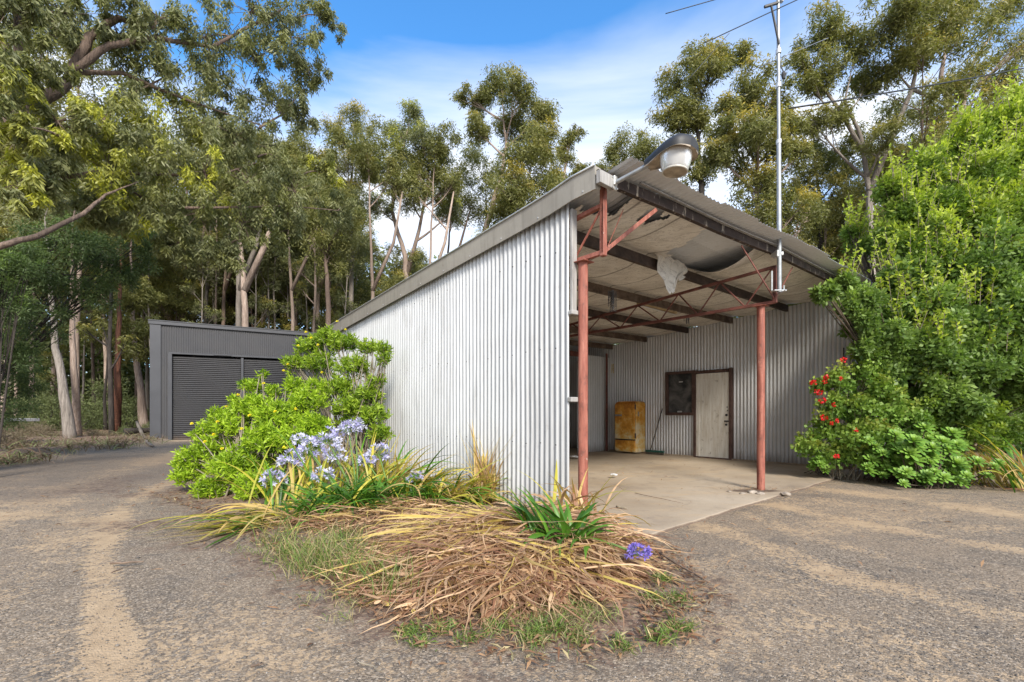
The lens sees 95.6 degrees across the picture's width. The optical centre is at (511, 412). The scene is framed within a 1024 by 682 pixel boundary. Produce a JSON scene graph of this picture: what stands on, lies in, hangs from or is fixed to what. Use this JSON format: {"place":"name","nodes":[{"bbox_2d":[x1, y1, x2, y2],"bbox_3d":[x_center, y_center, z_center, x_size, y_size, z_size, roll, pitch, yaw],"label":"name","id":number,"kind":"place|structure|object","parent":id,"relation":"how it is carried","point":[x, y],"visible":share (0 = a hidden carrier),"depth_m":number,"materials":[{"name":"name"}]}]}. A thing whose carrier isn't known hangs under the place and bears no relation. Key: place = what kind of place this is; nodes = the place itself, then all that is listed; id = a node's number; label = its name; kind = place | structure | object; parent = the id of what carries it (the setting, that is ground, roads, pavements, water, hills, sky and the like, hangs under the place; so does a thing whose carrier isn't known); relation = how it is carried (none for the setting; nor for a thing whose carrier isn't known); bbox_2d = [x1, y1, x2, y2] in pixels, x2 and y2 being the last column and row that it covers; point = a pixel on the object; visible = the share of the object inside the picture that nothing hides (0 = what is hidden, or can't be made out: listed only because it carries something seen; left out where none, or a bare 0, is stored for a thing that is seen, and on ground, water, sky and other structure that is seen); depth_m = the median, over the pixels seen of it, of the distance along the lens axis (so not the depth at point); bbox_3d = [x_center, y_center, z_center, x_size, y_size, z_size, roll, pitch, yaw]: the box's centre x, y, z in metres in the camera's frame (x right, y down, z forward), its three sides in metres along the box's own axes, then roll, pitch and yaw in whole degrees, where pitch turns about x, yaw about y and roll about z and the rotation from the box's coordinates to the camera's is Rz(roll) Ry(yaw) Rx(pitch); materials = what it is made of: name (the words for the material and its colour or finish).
{"place":"outdoors","nodes":[
{"label":"outdoors","id":0,"kind":"place"},
{"bbox_2d":[0,426,1023,681],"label":"ground","id":1,"kind":"structure","parent":0,"point":[142,468],"depth_m":2.70,"materials":[{"name":"grey gravel"}]},
{"bbox_2d":[0,249,49,444],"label":"wattle sapling","id":2,"kind":"object","parent":1,"relation":"on","point":[25,268],"visible":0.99,"depth_m":7.70,"materials":[{"name":"green plant"}]},
{"bbox_2d":[0,166,68,364],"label":"gum tree","id":3,"kind":"object","parent":1,"relation":"on","point":[3,230],"visible":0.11,"depth_m":19.42,"materials":[{"name":"green plant"}]},
{"bbox_2d":[0,17,73,411],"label":"gum tree","id":4,"kind":"object","parent":1,"relation":"on","point":[35,57],"visible":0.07,"depth_m":21.88,"materials":[{"name":"green plant"}]},
{"bbox_2d":[16,394,60,430],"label":"scrub bush","id":5,"kind":"object","parent":1,"relation":"on","point":[46,401],"visible":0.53,"depth_m":20.25,"materials":[{"name":"green plant"}]},
{"bbox_2d":[0,150,92,437],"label":"gum tree","id":6,"kind":"object","parent":1,"relation":"on","point":[68,423],"visible":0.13,"depth_m":15.78,"materials":[{"name":"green plant"}]},
{"bbox_2d":[28,228,95,428],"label":"gum tree","id":7,"kind":"object","parent":1,"relation":"on","point":[46,364],"visible":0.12,"depth_m":23.73,"materials":[{"name":"green plant"}]},
{"bbox_2d":[8,0,139,412],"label":"gum tree","id":8,"kind":"object","parent":1,"relation":"on","point":[77,337],"visible":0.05,"depth_m":20.27,"materials":[{"name":"green plant"}]},
{"bbox_2d":[45,394,104,430],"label":"scrub bush","id":9,"kind":"object","parent":1,"relation":"on","point":[89,421],"visible":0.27,"depth_m":21.41,"materials":[{"name":"green plant"}]},
{"bbox_2d":[0,210,162,430],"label":"wattle tree","id":10,"kind":"object","parent":1,"relation":"on","point":[80,243],"visible":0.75,"depth_m":10.09,"materials":[{"name":"green plant"}]},
{"bbox_2d":[54,230,114,420],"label":"gum tree","id":11,"kind":"object","parent":1,"relation":"on","point":[89,344],"visible":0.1,"depth_m":27.52,"materials":[{"name":"green plant"}]},
{"bbox_2d":[0,425,169,466],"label":"undergrowth","id":12,"kind":"object","parent":1,"relation":"on","point":[122,444],"visible":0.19,"depth_m":13.03,"materials":[{"name":"green plant"}]},
{"bbox_2d":[47,160,138,435],"bbox_3d":[-15.850,-4.111,16.921,3.970,10.494,2.768,0,0,27],"label":"gum tree","id":13,"kind":"object","parent":1,"relation":"on","point":[76,398],"visible":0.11,"depth_m":16.38,"materials":[{"name":"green plant"}]},
{"bbox_2d":[32,16,170,433],"bbox_3d":[-18.197,-7.428,20.458,5.509,17.224,5.356,0,0,17],"label":"gum tree","id":14,"kind":"object","parent":1,"relation":"on","point":[89,335],"visible":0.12,"depth_m":19.97,"materials":[{"name":"green plant"}]},
{"bbox_2d":[71,374,133,429],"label":"scrub bush","id":15,"kind":"object","parent":1,"relation":"on","point":[95,392],"visible":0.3,"depth_m":23.26,"materials":[{"name":"green plant"}]},
{"bbox_2d":[99,394,149,428],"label":"scrub bush","id":16,"kind":"object","parent":1,"relation":"on","point":[128,419],"visible":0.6,"depth_m":22.84,"materials":[{"name":"green plant"}]},
{"bbox_2d":[92,183,159,431],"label":"gum tree","id":17,"kind":"object","parent":1,"relation":"on","point":[117,392],"visible":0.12,"depth_m":20.46,"materials":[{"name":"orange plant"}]},
{"bbox_2d":[87,270,167,429],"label":"gum tree","id":18,"kind":"object","parent":1,"relation":"on","point":[146,296],"visible":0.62,"depth_m":21.48,"materials":[{"name":"green plant"}]},
{"bbox_2d":[110,182,166,427],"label":"gum tree","id":19,"kind":"object","parent":1,"relation":"on","point":[142,415],"visible":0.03,"depth_m":22.90,"materials":[{"name":"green plant"}]},
{"bbox_2d":[119,167,177,351],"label":"gum tree","id":20,"kind":"object","parent":1,"relation":"on","point":[164,203],"visible":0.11,"depth_m":27.03,"materials":[{"name":"green plant"}]},
{"bbox_2d":[107,248,192,356],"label":"gum tree","id":21,"kind":"object","parent":1,"relation":"on","point":[177,280],"visible":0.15,"depth_m":28.82,"materials":[{"name":"green plant"}]},
{"bbox_2d":[136,254,209,321],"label":"gum tree","id":22,"kind":"object","parent":1,"relation":"on","point":[181,302],"visible":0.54,"depth_m":28.00,"materials":[{"name":"green plant"}]},
{"bbox_2d":[0,0,359,276],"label":"gum tree","id":23,"kind":"object","parent":1,"relation":"on","point":[20,71],"visible":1,"depth_m":8.75,"materials":[{"name":"green plant"}]},
{"bbox_2d":[169,194,227,323],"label":"gum tree","id":24,"kind":"object","parent":1,"relation":"on","point":[205,273],"visible":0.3,"depth_m":25.90,"materials":[{"name":"green plant"}]},
{"bbox_2d":[184,114,227,324],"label":"gum tree","id":25,"kind":"object","parent":1,"relation":"on","point":[217,239],"visible":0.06,"depth_m":29.31,"materials":[{"name":"green plant"}]},
{"bbox_2d":[129,503,298,548],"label":"strap leaf clump","id":26,"kind":"object","parent":1,"relation":"on","point":[235,518],"visible":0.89,"depth_m":4.24,"materials":[{"name":"yellow plant"}]},
{"bbox_2d":[196,133,280,358],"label":"gum tree","id":27,"kind":"object","parent":1,"relation":"on","point":[246,282],"visible":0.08,"depth_m":23.89,"materials":[{"name":"green plant"}]},
{"bbox_2d":[201,116,275,358],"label":"gum tree","id":28,"kind":"object","parent":1,"relation":"on","point":[238,277],"visible":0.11,"depth_m":24.88,"materials":[{"name":"green plant"}]},
{"bbox_2d":[148,319,330,439],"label":"garage","id":29,"kind":"structure","parent":1,"relation":"on","point":[197,370],"depth_m":18.16,"materials":[{"name":"grey metal"}]},
{"bbox_2d":[172,356,240,439],"bbox_3d":[-11.969,-0.556,18.242,2.260,3.192,0.044,0,0,-26],"label":"roller door","id":30,"kind":"structure","parent":29,"relation":"in","point":[199,383],"depth_m":18.11,"materials":[{"name":"grey metal"}]},
{"bbox_2d":[244,359,305,435],"bbox_3d":[-9.817,-0.556,19.282,2.280,3.192,0.044,0,0,-26],"label":"roller door","id":31,"kind":"structure","parent":29,"relation":"in","point":[275,368],"depth_m":19.18,"materials":[{"name":"grey metal"}]},
{"bbox_2d":[215,196,281,327],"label":"gum tree","id":32,"kind":"object","parent":1,"relation":"on","point":[255,295],"visible":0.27,"depth_m":27.42,"materials":[{"name":"green plant"}]},
{"bbox_2d":[165,368,335,500],"bbox_3d":[-3.457,0.229,6.202,2.409,1.818,1.582,0,0,0],"label":"daisy bush","id":33,"kind":"object","parent":1,"relation":"on","point":[287,417],"visible":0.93,"depth_m":6.20,"materials":[{"name":"green plant"}]},
{"bbox_2d":[244,163,295,328],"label":"gum tree","id":34,"kind":"object","parent":1,"relation":"on","point":[267,310],"visible":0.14,"depth_m":28.07,"materials":[{"name":"green plant"}]},
{"bbox_2d":[176,428,367,520],"bbox_3d":[-2.530,0.600,5.294,1.466,0.928,2.010,0,0,21],"label":"strap leaf clump","id":35,"kind":"object","parent":1,"relation":"on","point":[301,476],"visible":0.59,"depth_m":5.05,"materials":[{"name":"plant"}]},
{"bbox_2d":[255,213,308,328],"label":"gum tree","id":36,"kind":"object","parent":1,"relation":"on","point":[298,308],"visible":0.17,"depth_m":29.32,"materials":[{"name":"green plant"}]},
{"bbox_2d":[257,171,310,328],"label":"gum tree","id":37,"kind":"object","parent":1,"relation":"on","point":[274,289],"visible":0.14,"depth_m":28.33,"materials":[{"name":"green plant"}]},
{"bbox_2d":[252,172,317,331],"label":"gum tree","id":38,"kind":"object","parent":1,"relation":"on","point":[287,326],"visible":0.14,"depth_m":29.60,"materials":[{"name":"green plant"}]},
{"bbox_2d":[274,243,322,331],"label":"gum tree","id":39,"kind":"object","parent":1,"relation":"on","point":[309,287],"visible":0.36,"depth_m":29.03,"materials":[{"name":"green plant"}]},
{"bbox_2d":[273,136,329,330],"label":"gum tree","id":40,"kind":"object","parent":1,"relation":"on","point":[290,150],"visible":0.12,"depth_m":26.92,"materials":[{"name":"green plant"}]},
{"bbox_2d":[232,474,380,533],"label":"agapanthus","id":41,"kind":"object","parent":1,"relation":"on","point":[304,505],"visible":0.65,"depth_m":4.50,"materials":[{"name":"green plant"}]},
{"bbox_2d":[282,119,345,332],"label":"gum tree","id":42,"kind":"object","parent":1,"relation":"on","point":[310,151],"visible":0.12,"depth_m":27.88,"materials":[{"name":"green plant"}]},
{"bbox_2d":[279,163,369,433],"bbox_3d":[-8.500,-5.936,21.824,4.105,14.372,9.055,0,0,-45],"label":"gum tree","id":43,"kind":"object","parent":1,"relation":"on","point":[323,238],"visible":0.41,"depth_m":22.93,"materials":[{"name":"green plant"}]},
{"bbox_2d":[303,238,354,327],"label":"gum tree","id":44,"kind":"object","parent":1,"relation":"on","point":[340,288],"visible":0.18,"depth_m":30.84,"materials":[{"name":"green plant"}]},
{"bbox_2d":[278,320,395,480],"bbox_3d":[-2.650,-0.184,7.365,2.200,2.545,0.999,0,0,21],"label":"tall shrub","id":45,"kind":"object","parent":1,"relation":"on","point":[366,409],"visible":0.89,"depth_m":7.22,"materials":[{"name":"green plant"}]},
{"bbox_2d":[259,433,415,521],"bbox_3d":[-1.825,0.621,4.881,1.313,0.803,1.728,0,0,-38],"label":"agapanthus","id":46,"kind":"object","parent":1,"relation":"on","point":[300,449],"visible":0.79,"depth_m":4.90,"materials":[{"name":"green plant"}]},
{"bbox_2d":[246,513,440,603],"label":"grass","id":47,"kind":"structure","parent":1,"relation":"on","point":[319,547],"depth_m":3.12,"materials":[{"name":"green plant"}]},
{"bbox_2d":[313,97,385,312],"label":"gum tree","id":48,"kind":"object","parent":1,"relation":"on","point":[354,110],"visible":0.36,"depth_m":28.66,"materials":[{"name":"green plant"}]},
{"bbox_2d":[324,181,375,321],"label":"gum tree","id":49,"kind":"object","parent":1,"relation":"on","point":[360,256],"visible":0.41,"depth_m":27.86,"materials":[{"name":"green plant"}]},
{"bbox_2d":[289,423,430,493],"bbox_3d":[-1.799,0.594,5.605,1.662,0.930,1.236,0,0,-14],"label":"strap leaf clump","id":50,"kind":"object","parent":1,"relation":"on","point":[378,469],"visible":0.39,"depth_m":5.49,"materials":[{"name":"plant"}]},
{"bbox_2d":[341,203,381,305],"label":"gum tree","id":51,"kind":"object","parent":1,"relation":"on","point":[366,225],"visible":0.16,"depth_m":36.75,"materials":[{"name":"green plant"}]},
{"bbox_2d":[318,113,422,298],"bbox_3d":[-7.778,-7.804,25.437,4.753,17.776,4.072,0,0,-35],"label":"gum tree","id":52,"kind":"object","parent":1,"relation":"on","point":[365,148],"visible":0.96,"depth_m":24.96,"materials":[{"name":"green plant"}]},
{"bbox_2d":[355,226,400,301],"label":"gum tree","id":53,"kind":"object","parent":1,"relation":"on","point":[378,256],"visible":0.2,"depth_m":37.94,"materials":[{"name":"green plant"}]},
{"bbox_2d":[368,242,426,296],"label":"gum tree","id":54,"kind":"object","parent":1,"relation":"on","point":[397,277],"visible":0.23,"depth_m":26.85,"materials":[{"name":"green plant"}]},
{"bbox_2d":[359,97,464,278],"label":"gum tree","id":55,"kind":"object","parent":1,"relation":"on","point":[397,144],"visible":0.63,"depth_m":26.89,"materials":[{"name":"green plant"}]},
{"bbox_2d":[359,464,472,509],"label":"agapanthus","id":56,"kind":"object","parent":1,"relation":"on","point":[425,486],"visible":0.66,"depth_m":5.00,"materials":[{"name":"green plant"}]},
{"bbox_2d":[401,118,465,263],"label":"gum tree","id":57,"kind":"object","parent":1,"relation":"on","point":[438,144],"visible":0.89,"depth_m":25.95,"materials":[{"name":"green plant"}]},
{"bbox_2d":[387,444,504,508],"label":"strap leaf clump","id":58,"kind":"object","parent":1,"relation":"on","point":[428,478],"visible":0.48,"depth_m":5.25,"materials":[{"name":"plant"}]},
{"bbox_2d":[421,130,485,252],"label":"gum tree","id":59,"kind":"object","parent":1,"relation":"on","point":[467,199],"visible":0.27,"depth_m":30.00,"materials":[{"name":"green plant"}]},
{"bbox_2d":[406,459,515,509],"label":"strap leaf clump","id":60,"kind":"object","parent":1,"relation":"on","point":[470,490],"visible":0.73,"depth_m":5.21,"materials":[{"name":"green plant"}]},
{"bbox_2d":[207,518,725,662],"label":"grass","id":61,"kind":"structure","parent":1,"relation":"on","point":[594,616],"depth_m":2.44,"materials":[{"name":"plant"}]},
{"bbox_2d":[252,489,702,635],"bbox_3d":[-0.557,0.884,4.032,3.887,0.473,3.936,0,0,0],"label":"dead leaf heap","id":62,"kind":"object","parent":1,"relation":"on","point":[485,558],"visible":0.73,"depth_m":2.89,"materials":[{"name":"beige plant"}]},
{"bbox_2d":[309,417,411,510],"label":"agapanthus","id":63,"kind":"object","parent":62,"relation":"on","point":[358,426],"visible":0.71,"depth_m":5.12,"materials":[{"name":"green plant"}]},
{"bbox_2d":[330,442,449,505],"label":"agapanthus","id":64,"kind":"object","parent":62,"relation":"on","point":[384,455],"visible":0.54,"depth_m":5.22,"materials":[{"name":"green plant"}]},
{"bbox_2d":[474,483,652,560],"bbox_3d":[0.360,0.723,3.159,0.795,0.443,1.087,0,0,-42],"label":"agapanthus","id":65,"kind":"object","parent":62,"relation":"on","point":[583,515],"visible":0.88,"depth_m":3.09,"materials":[{"name":"green plant"}]},
{"bbox_2d":[454,137,511,230],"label":"gum tree","id":66,"kind":"object","parent":1,"relation":"on","point":[474,157],"visible":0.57,"depth_m":30.94,"materials":[{"name":"green plant"}]},
{"bbox_2d":[450,420,519,503],"bbox_3d":[-0.244,0.573,5.703,1.077,1.019,1.198,0,0,0],"label":"dead stalk bundle","id":67,"kind":"object","parent":1,"relation":"on","point":[481,464],"visible":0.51,"depth_m":5.56,"materials":[{"name":"beige plant"}]},
{"bbox_2d":[448,59,562,231],"bbox_3d":[-0.251,-9.377,25.665,5.892,21.201,5.774,0,0,-17],"label":"gum tree","id":68,"kind":"object","parent":1,"relation":"on","point":[483,96],"visible":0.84,"depth_m":25.79,"materials":[{"name":"green plant"}]},
{"bbox_2d":[0,460,1011,669],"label":"leaf litter","id":69,"kind":"object","parent":1,"relation":"on","point":[503,648],"visible":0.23,"depth_m":2.45,"materials":[{"name":"brown plant"}]},
{"bbox_2d":[1,199,1022,423],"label":"distant forest","id":70,"kind":"object","parent":1,"relation":"on","point":[130,374],"visible":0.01,"depth_m":35.07,"materials":[{"name":"green plant"}]},
{"bbox_2d":[471,114,569,236],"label":"gum tree","id":71,"kind":"object","parent":1,"relation":"on","point":[517,194],"visible":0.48,"depth_m":23.41,"materials":[{"name":"green plant"}]},
{"bbox_2d":[392,570,699,655],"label":"grass","id":72,"kind":"structure","parent":1,"relation":"on","point":[662,635],"depth_m":2.24,"materials":[{"name":"green plant"}]},
{"bbox_2d":[546,122,590,185],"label":"gum tree","id":73,"kind":"object","parent":1,"relation":"on","point":[573,134],"visible":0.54,"depth_m":27.84,"materials":[{"name":"green plant"}]},
{"bbox_2d":[517,461,650,540],"bbox_3d":[0.562,0.753,4.048,1.276,0.622,1.305,0,0,28],"label":"dry leaf clump","id":74,"kind":"object","parent":1,"relation":"on","point":[573,493],"visible":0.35,"depth_m":4.08,"materials":[{"name":"plant"}]},
{"bbox_2d":[326,156,876,509],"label":"corrugated shed","id":75,"kind":"structure","parent":1,"relation":"on","point":[502,329],"depth_m":6.56,"materials":[{"name":"metal"}]},
{"bbox_2d":[610,133,698,190],"bbox_3d":[1.285,-2.197,4.191,0.329,0.282,0.801,0,0,-35],"label":"yard light","id":76,"kind":"object","parent":75,"relation":"attached to","point":[673,157],"visible":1,"depth_m":3.93,"materials":[{"name":"metal"}]},
{"bbox_2d":[665,370,693,414],"bbox_3d":[4.135,-0.470,11.411,0.100,1.080,0.770,0,0,-41],"label":"window","id":77,"kind":"structure","parent":75,"relation":"in","point":[678,384],"depth_m":11.44,"materials":[{"name":"glass"}]},
{"bbox_2d":[696,372,728,457],"bbox_3d":[4.652,0.070,10.780,0.095,1.970,0.810,0,0,-41],"label":"door","id":78,"kind":"structure","parent":75,"relation":"in","point":[712,389],"depth_m":10.79,"materials":[{"name":"white paint"}]},
{"bbox_2d":[764,0,786,294],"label":"antenna mast","id":79,"kind":"object","parent":75,"relation":"attached to","point":[778,253],"visible":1,"depth_m":6.15,"materials":[{"name":"metal"}]},
{"bbox_2d":[594,120,664,171],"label":"gum tree","id":80,"kind":"object","parent":1,"relation":"on","point":[643,148],"visible":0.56,"depth_m":29.54,"materials":[{"name":"green plant"}]},
{"bbox_2d":[498,447,860,537],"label":"concrete slab","id":81,"kind":"structure","parent":1,"relation":"on","point":[705,495],"depth_m":6.97,"materials":[{"name":"beige concrete"}]},
{"bbox_2d":[614,401,644,452],"bbox_3d":[3.089,0.370,12.211,0.547,1.320,0.653,0,0,-41],"label":"refrigerator","id":82,"kind":"object","parent":81,"relation":"on","point":[629,426],"visible":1,"depth_m":12.02,"materials":[{"name":"metal"}]},
{"bbox_2d":[644,33,759,195],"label":"gum tree","id":83,"kind":"object","parent":1,"relation":"on","point":[685,117],"visible":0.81,"depth_m":20.64,"materials":[{"name":"green plant"}]},
{"bbox_2d":[692,51,831,236],"bbox_3d":[9.804,-5.904,16.477,5.799,14.155,3.616,0,0,-13],"label":"gum tree","id":84,"kind":"object","parent":1,"relation":"on","point":[754,128],"visible":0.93,"depth_m":16.70,"materials":[{"name":"green plant"}]},
{"bbox_2d":[781,117,876,262],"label":"gum tree","id":85,"kind":"object","parent":1,"relation":"on","point":[819,169],"visible":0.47,"depth_m":21.59,"materials":[{"name":"green plant"}]},
{"bbox_2d":[790,170,885,270],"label":"gum tree","id":86,"kind":"object","parent":1,"relation":"on","point":[828,219],"visible":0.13,"depth_m":20.59,"materials":[{"name":"green plant"}]},
{"bbox_2d":[790,353,934,479],"bbox_3d":[5.397,0.029,7.317,1.768,2.119,1.119,0,0,0],"label":"geranium","id":87,"kind":"object","parent":1,"relation":"on","point":[869,399],"visible":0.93,"depth_m":7.27,"materials":[{"name":"green plant"}]},
{"bbox_2d":[808,83,924,279],"bbox_3d":[16.891,-7.712,22.396,10.902,18.149,5.405,0,0,-38],"label":"gum tree","id":88,"kind":"object","parent":1,"relation":"on","point":[868,157],"visible":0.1,"depth_m":23.83,"materials":[{"name":"green plant"}]},
{"bbox_2d":[775,0,995,286],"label":"gum tree","id":89,"kind":"object","parent":1,"relation":"on","point":[817,82],"visible":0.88,"depth_m":18.77,"materials":[{"name":"green plant"}]},
{"bbox_2d":[821,105,965,272],"bbox_3d":[17.384,-5.950,21.012,5.735,14.242,5.380,0,0,36],"label":"gum tree","id":90,"kind":"object","parent":1,"relation":"on","point":[916,144],"visible":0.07,"depth_m":20.49,"materials":[{"name":"green plant"}]},
{"bbox_2d":[858,421,932,482],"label":"rosette succulent","id":91,"kind":"object","parent":1,"relation":"on","point":[885,464],"visible":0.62,"depth_m":6.90,"materials":[{"name":"green plant"}]},
{"bbox_2d":[807,214,1023,456],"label":"broad leaved shrub","id":92,"kind":"object","parent":1,"relation":"on","point":[871,326],"visible":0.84,"depth_m":7.17,"materials":[{"name":"green plant"}]},
{"bbox_2d":[831,65,1023,386],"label":"tall green shrub","id":93,"kind":"object","parent":1,"relation":"on","point":[983,178],"visible":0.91,"depth_m":7.97,"materials":[{"name":"green plant"}]},
{"bbox_2d":[839,0,1022,230],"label":"gum tree","id":94,"kind":"object","parent":1,"relation":"on","point":[933,93],"visible":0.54,"depth_m":17.80,"materials":[{"name":"green plant"}]},
{"bbox_2d":[887,420,974,488],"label":"rosette succulent","id":95,"kind":"object","parent":1,"relation":"on","point":[938,451],"visible":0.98,"depth_m":6.59,"materials":[{"name":"green plant"}]},
{"bbox_2d":[883,387,1023,466],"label":"leafy shrub","id":96,"kind":"object","parent":1,"relation":"on","point":[1001,422],"visible":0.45,"depth_m":6.88,"materials":[{"name":"green plant"}]},
{"bbox_2d":[906,0,1023,427],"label":"gum tree","id":97,"kind":"object","parent":1,"relation":"on","point":[1016,52],"visible":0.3,"depth_m":21.81,"materials":[{"name":"green plant"}]},
{"bbox_2d":[926,422,1023,492],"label":"sword leaf clump","id":98,"kind":"object","parent":1,"relation":"on","point":[1012,472],"visible":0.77,"depth_m":6.47,"materials":[{"name":"green plant"}]},
{"bbox_2d":[958,455,1005,490],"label":"rosette succulent","id":99,"kind":"object","parent":1,"relation":"on","point":[979,461],"visible":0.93,"depth_m":6.36,"materials":[{"name":"green plant"}]},
{"bbox_2d":[946,433,1023,488],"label":"sword leaf clump","id":100,"kind":"object","parent":1,"relation":"on","point":[992,472],"visible":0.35,"depth_m":6.81,"materials":[{"name":"green plant"}]},
{"bbox_2d":[1,0,1023,382],"label":"sky","id":101,"kind":"structure","parent":0,"point":[600,60],"materials":[{"name":"blue"}]},
{"bbox_2d":[788,68,1023,108],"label":"overhead wire","id":102,"kind":"object","parent":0,"point":[899,90],"visible":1,"depth_m":7.23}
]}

